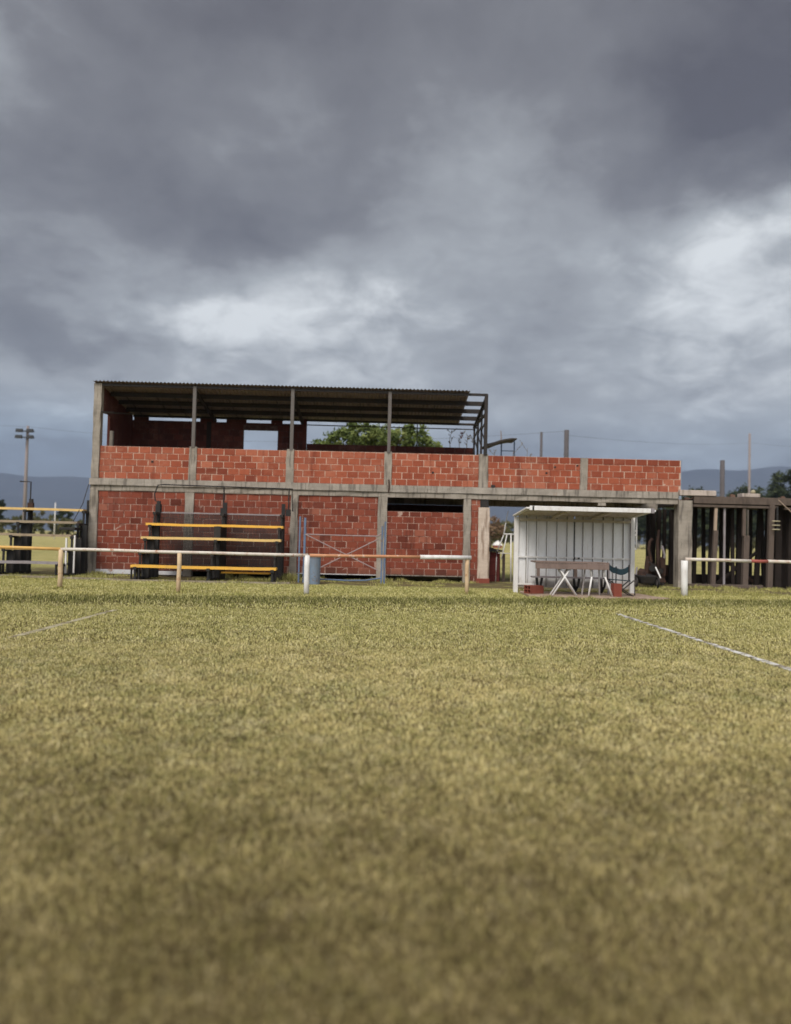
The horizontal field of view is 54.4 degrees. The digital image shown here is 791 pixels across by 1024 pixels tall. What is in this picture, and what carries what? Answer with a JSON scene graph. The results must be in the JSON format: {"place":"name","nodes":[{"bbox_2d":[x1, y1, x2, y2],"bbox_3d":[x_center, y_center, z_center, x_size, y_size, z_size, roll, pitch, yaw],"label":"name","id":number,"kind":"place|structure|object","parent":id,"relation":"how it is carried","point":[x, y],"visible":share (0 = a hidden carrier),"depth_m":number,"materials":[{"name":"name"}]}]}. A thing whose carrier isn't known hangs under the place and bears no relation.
{"place":"outdoors","nodes":[
{"label":"outdoors","id":0,"kind":"place"},
{"bbox_2d":[0,530,790,1023],"bbox_3d":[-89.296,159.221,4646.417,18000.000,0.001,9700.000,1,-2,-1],"label":"ground","id":1,"kind":"structure","parent":0,"point":[188,1012],"depth_m":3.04,"materials":[{"name":"green plant"}]},
{"bbox_2d":[0,499,6,519],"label":"tree","id":2,"kind":"object","parent":1,"relation":"on","point":[2,503],"visible":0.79,"depth_m":188.60,"materials":[{"name":"green plant"}]},
{"bbox_2d":[15,426,34,519],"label":"floodlight pole","id":3,"kind":"object","parent":1,"relation":"on","point":[28,436],"visible":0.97,"depth_m":61.44,"materials":[{"name":"concrete"}]},
{"bbox_2d":[0,481,88,575],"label":"bleacher","id":4,"kind":"object","parent":1,"relation":"on","point":[19,561],"visible":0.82,"depth_m":22.27,"materials":[{"name":"black paint"}]},
{"bbox_2d":[53,503,55,538],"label":"goal pole","id":5,"kind":"object","parent":1,"relation":"on","point":[54,520],"visible":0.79,"depth_m":118.96,"materials":[{"name":"white metal"}]},
{"bbox_2d":[11,610,112,636],"bbox_3d":[-4.547,1.535,10.819,0.143,0.001,3.500,1,-2,-1],"label":"field line","id":6,"kind":"object","parent":1,"relation":"on","point":[56,625],"visible":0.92,"depth_m":10.41,"materials":[{"name":"white paint"}]},
{"bbox_2d":[50,511,75,533],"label":"tree","id":7,"kind":"object","parent":1,"relation":"on","point":[60,514],"visible":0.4,"depth_m":183.51,"materials":[{"name":"green plant"}]},
{"bbox_2d":[0,574,289,583],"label":"kerb strip","id":8,"kind":"object","parent":1,"relation":"on","point":[136,580],"visible":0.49,"depth_m":20.28,"materials":[{"name":"concrete"}]},
{"bbox_2d":[130,484,292,581],"bbox_3d":[-5.025,0.542,21.481,4.070,2.719,2.159,1,-2,-1],"label":"bleacher","id":9,"kind":"object","parent":1,"relation":"on","point":[149,567],"visible":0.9,"depth_m":22.42,"materials":[{"name":"black paint"}]},
{"bbox_2d":[0,546,471,593],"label":"pitch railing","id":10,"kind":"object","parent":1,"relation":"on","point":[61,550],"visible":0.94,"depth_m":16.82,"materials":[{"name":"white metal"}]},
{"bbox_2d":[309,557,320,583],"bbox_3d":[-2.192,1.576,20.820,0.364,0.740,0.364,1,-2,-1],"label":"metal bin","id":11,"kind":"object","parent":1,"relation":"on","point":[314,570],"visible":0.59,"depth_m":20.68,"materials":[{"name":"metal"}]},
{"bbox_2d":[298,516,385,583],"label":"field gate","id":12,"kind":"structure","parent":1,"relation":"on","point":[304,546],"depth_m":21.37,"materials":[{"name":"grey metal"}]},
{"bbox_2d":[311,422,442,446],"bbox_3d":[-0.976,-0.932,39.360,7.814,7.688,3.966,1,-2,-1],"label":"broadleaf tree","id":13,"kind":"object","parent":1,"relation":"on","point":[378,436],"visible":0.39,"depth_m":38.49,"materials":[{"name":"green plant"}]},
{"bbox_2d":[0,510,755,550],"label":"scrub belt","id":14,"kind":"object","parent":1,"relation":"on","point":[37,526],"visible":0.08,"depth_m":171.51,"materials":[{"name":"green plant"}]},
{"bbox_2d":[87,380,692,587],"bbox_3d":[-0.093,-0.726,24.762,18.190,5.911,3.280,1,-2,-1],"label":"brick grandstand","id":15,"kind":"object","parent":1,"relation":"on","point":[338,489],"visible":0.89,"depth_m":23.26,"materials":[{"name":"red brick"},{"name":"concrete"},{"name":"dark steel"}]},
{"bbox_2d":[482,431,516,455],"bbox_3d":[3.433,-1.679,25.542,1.040,2.067,1.000,1,-2,-1],"label":"roof awning","id":16,"kind":"object","parent":15,"relation":"on","point":[503,441],"visible":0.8,"depth_m":25.49,"materials":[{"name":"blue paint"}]},
{"bbox_2d":[488,547,502,581],"bbox_3d":[3.083,1.654,24.410,0.580,1.120,0.722,1,-2,-1],"label":"brick barbecue","id":17,"kind":"object","parent":1,"relation":"on","point":[492,572],"visible":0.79,"depth_m":24.21,"materials":[{"name":"red brick"}]},
{"bbox_2d":[489,515,506,546],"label":"tree","id":18,"kind":"object","parent":1,"relation":"on","point":[496,527],"visible":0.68,"depth_m":109.43,"materials":[{"name":"brown plant"}]},
{"bbox_2d":[491,521,513,543],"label":"tree","id":19,"kind":"object","parent":1,"relation":"on","point":[510,526],"visible":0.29,"depth_m":149.72,"materials":[{"name":"green plant"}]},
{"bbox_2d":[495,513,513,582],"bbox_3d":[3.464,1.082,24.146,0.620,2.223,0.444,1,-2,-1],"label":"steel stand","id":20,"kind":"object","parent":1,"relation":"on","point":[503,562],"visible":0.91,"depth_m":23.94,"materials":[{"name":"white paint"}]},
{"bbox_2d":[540,432,542,456],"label":"utility pole","id":21,"kind":"object","parent":1,"relation":"on","point":[541,442],"visible":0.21,"depth_m":60.38,"materials":[{"name":"concrete"}]},
{"bbox_2d":[564,430,568,457],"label":"utility pole","id":22,"kind":"object","parent":1,"relation":"on","point":[566,443],"visible":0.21,"depth_m":45.26,"materials":[{"name":"concrete"}]},
{"bbox_2d":[513,506,655,592],"bbox_3d":[4.492,0.995,18.549,3.070,2.160,1.835,1,-2,-1],"label":"dugout shelter","id":23,"kind":"object","parent":1,"relation":"on","point":[586,534],"visible":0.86,"depth_m":19.35,"materials":[{"name":"white paint"}]},
{"bbox_2d":[635,517,637,549],"bbox_3d":[7.176,1.088,24.019,0.732,2.376,0.052,1,-2,-1],"label":"tube frame","id":24,"kind":"object","parent":1,"relation":"on","point":[636,532],"visible":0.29,"depth_m":24.02,"materials":[{"name":"white paint"}]},
{"bbox_2d":[635,519,644,548],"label":"tree","id":25,"kind":"object","parent":1,"relation":"on","point":[639,533],"visible":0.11,"depth_m":220.17,"materials":[{"name":"green plant"}]},
{"bbox_2d":[635,562,660,587],"bbox_3d":[7.420,1.858,22.877,0.753,0.769,0.780,1,-2,-1],"label":"hand cart","id":26,"kind":"object","parent":1,"relation":"on","point":[642,577],"visible":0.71,"depth_m":22.60,"materials":[{"name":"black paint"}]},
{"bbox_2d":[635,504,670,549],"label":"tree","id":27,"kind":"object","parent":1,"relation":"on","point":[641,524],"visible":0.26,"depth_m":202.65,"materials":[{"name":"green plant"}]},
{"bbox_2d":[678,460,681,499],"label":"utility pole","id":28,"kind":"object","parent":1,"relation":"on","point":[680,498],"visible":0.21,"depth_m":70.57,"materials":[{"name":"grey metal"}]},
{"bbox_2d":[666,485,717,535],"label":"tree","id":29,"kind":"object","parent":1,"relation":"on","point":[699,522],"visible":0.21,"depth_m":183.94,"materials":[{"name":"green plant"}]},
{"bbox_2d":[618,614,790,670],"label":"field line","id":30,"kind":"object","parent":1,"relation":"on","point":[751,656],"visible":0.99,"depth_m":9.74,"materials":[{"name":"white paint"}]},
{"bbox_2d":[700,490,719,538],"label":"tree","id":31,"kind":"object","parent":1,"relation":"on","point":[707,536],"visible":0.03,"depth_m":202.25,"materials":[{"name":"green plant"}]},
{"bbox_2d":[650,496,790,589],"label":"formwork shoring","id":32,"kind":"object","parent":1,"relation":"on","point":[770,544],"visible":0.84,"depth_m":24.37,"materials":[{"name":"metal"}]},
{"bbox_2d":[678,490,715,495],"bbox_3d":[9.155,-0.572,23.428,1.105,0.165,0.290,1,-2,-1],"label":"concrete block","id":33,"kind":"object","parent":32,"relation":"on","point":[696,493],"depth_m":23.29,"materials":[{"name":"beige concrete"}]},
{"bbox_2d":[678,494,785,499],"bbox_3d":[11.028,-0.404,24.323,4.049,0.179,1.926,1,-2,-1],"label":"rubble","id":34,"kind":"object","parent":32,"relation":"on","point":[730,495],"visible":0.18,"depth_m":23.45,"materials":[{"name":"grey concrete"}]},
{"bbox_2d":[737,493,759,497],"bbox_3d":[10.809,-0.501,23.562,0.550,0.110,0.360,1,-2,-1],"label":"broken slab","id":35,"kind":"object","parent":34,"relation":"on","point":[748,495],"depth_m":23.38,"materials":[{"name":"concrete"}]},
{"bbox_2d":[772,507,779,531],"bbox_3d":[11.473,0.224,23.240,0.240,0.750,0.100,1,-2,-1],"label":"insulator rack","id":36,"kind":"object","parent":32,"relation":"attached to","point":[776,525],"visible":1,"depth_m":23.23,"materials":[{"name":"grey metal"}]},
{"bbox_2d":[720,460,724,496],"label":"utility pole","id":37,"kind":"object","parent":1,"relation":"on","point":[722,478],"visible":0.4,"depth_m":45.37,"materials":[{"name":"concrete"}]},
{"bbox_2d":[681,558,790,595],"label":"pitch railing","id":38,"kind":"object","parent":1,"relation":"on","point":[684,577],"visible":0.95,"depth_m":19.25,"materials":[{"name":"white metal"}]},
{"bbox_2d":[727,482,768,537],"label":"tree","id":39,"kind":"object","parent":1,"relation":"on","point":[754,513],"visible":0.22,"depth_m":193.85,"materials":[{"name":"green plant"}]},
{"bbox_2d":[747,433,750,535],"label":"utility pole","id":40,"kind":"object","parent":1,"relation":"on","point":[749,463],"visible":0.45,"depth_m":90.95,"materials":[{"name":"grey metal"}]},
{"bbox_2d":[754,483,789,532],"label":"tree","id":41,"kind":"object","parent":1,"relation":"on","point":[769,490],"visible":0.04,"depth_m":213.46,"materials":[{"name":"green plant"}]},
{"bbox_2d":[763,469,790,511],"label":"tree","id":42,"kind":"object","parent":1,"relation":"on","point":[778,492],"visible":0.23,"depth_m":186.94,"materials":[{"name":"green plant"}]},
{"bbox_2d":[0,466,790,545],"bbox_3d":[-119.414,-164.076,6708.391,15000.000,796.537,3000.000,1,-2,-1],"label":"mountain range","id":43,"kind":"structure","parent":0,"point":[62,492],"depth_m":6174.72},
{"bbox_2d":[0,0,790,477],"label":"sky","id":44,"kind":"structure","parent":0,"point":[573,215],"materials":[{"name":"grey"}]},
{"bbox_2d":[493,541,501,547],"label":"field shed","id":45,"kind":"structure","parent":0,"point":[496,544],"depth_m":139.56,"materials":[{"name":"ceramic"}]},
{"bbox_2d":[519,591,669,599],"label":"pavement","id":46,"kind":"structure","parent":0,"point":[595,595],"depth_m":18.11,"materials":[{"name":"concrete"}]},
{"bbox_2d":[524,585,543,593],"bbox_3d":[3.300,1.845,18.363,0.400,0.190,0.244,2,-2,-29],"label":"hollow brick","id":47,"kind":"object","parent":46,"relation":"on","point":[533,589],"visible":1,"depth_m":18.28,"materials":[{"name":"brick"}]},
{"bbox_2d":[530,563,609,593],"bbox_3d":[4.290,1.618,18.972,1.852,0.766,0.460,1,-2,-1],"label":"bench","id":48,"kind":"object","parent":46,"relation":"on","point":[575,587],"visible":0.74,"depth_m":18.93,"materials":[{"name":"black paint"}]},
{"bbox_2d":[530,560,612,596],"bbox_3d":[4.151,1.567,18.138,1.840,0.798,0.645,1,-2,-1],"label":"trestle table","id":49,"kind":"object","parent":46,"relation":"on","point":[570,565],"visible":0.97,"depth_m":17.84,"materials":[{"name":"grey wood"}]},
{"bbox_2d":[611,583,621,596],"bbox_3d":[5.149,1.819,17.949,0.190,0.300,0.184,2,-2,-9],"label":"hollow brick","id":50,"kind":"object","parent":46,"relation":"on","point":[616,589],"visible":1,"depth_m":17.87,"materials":[{"name":"brick"}]},
{"bbox_2d":[603,562,635,595],"bbox_3d":[5.358,1.586,18.272,0.808,0.820,0.422,1,-2,-1],"label":"folding chair","id":51,"kind":"object","parent":46,"relation":"on","point":[616,570],"visible":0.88,"depth_m":18.27,"materials":[{"name":"teal fabric"}]},
{"bbox_2d":[644,530,665,585],"bbox_3d":[8.159,1.420,24.224,0.699,1.734,0.795,1,-2,-1],"label":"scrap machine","id":52,"kind":"object","parent":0,"point":[659,564],"visible":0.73,"depth_m":24.11,"materials":[{"name":"metal"}]}
]}

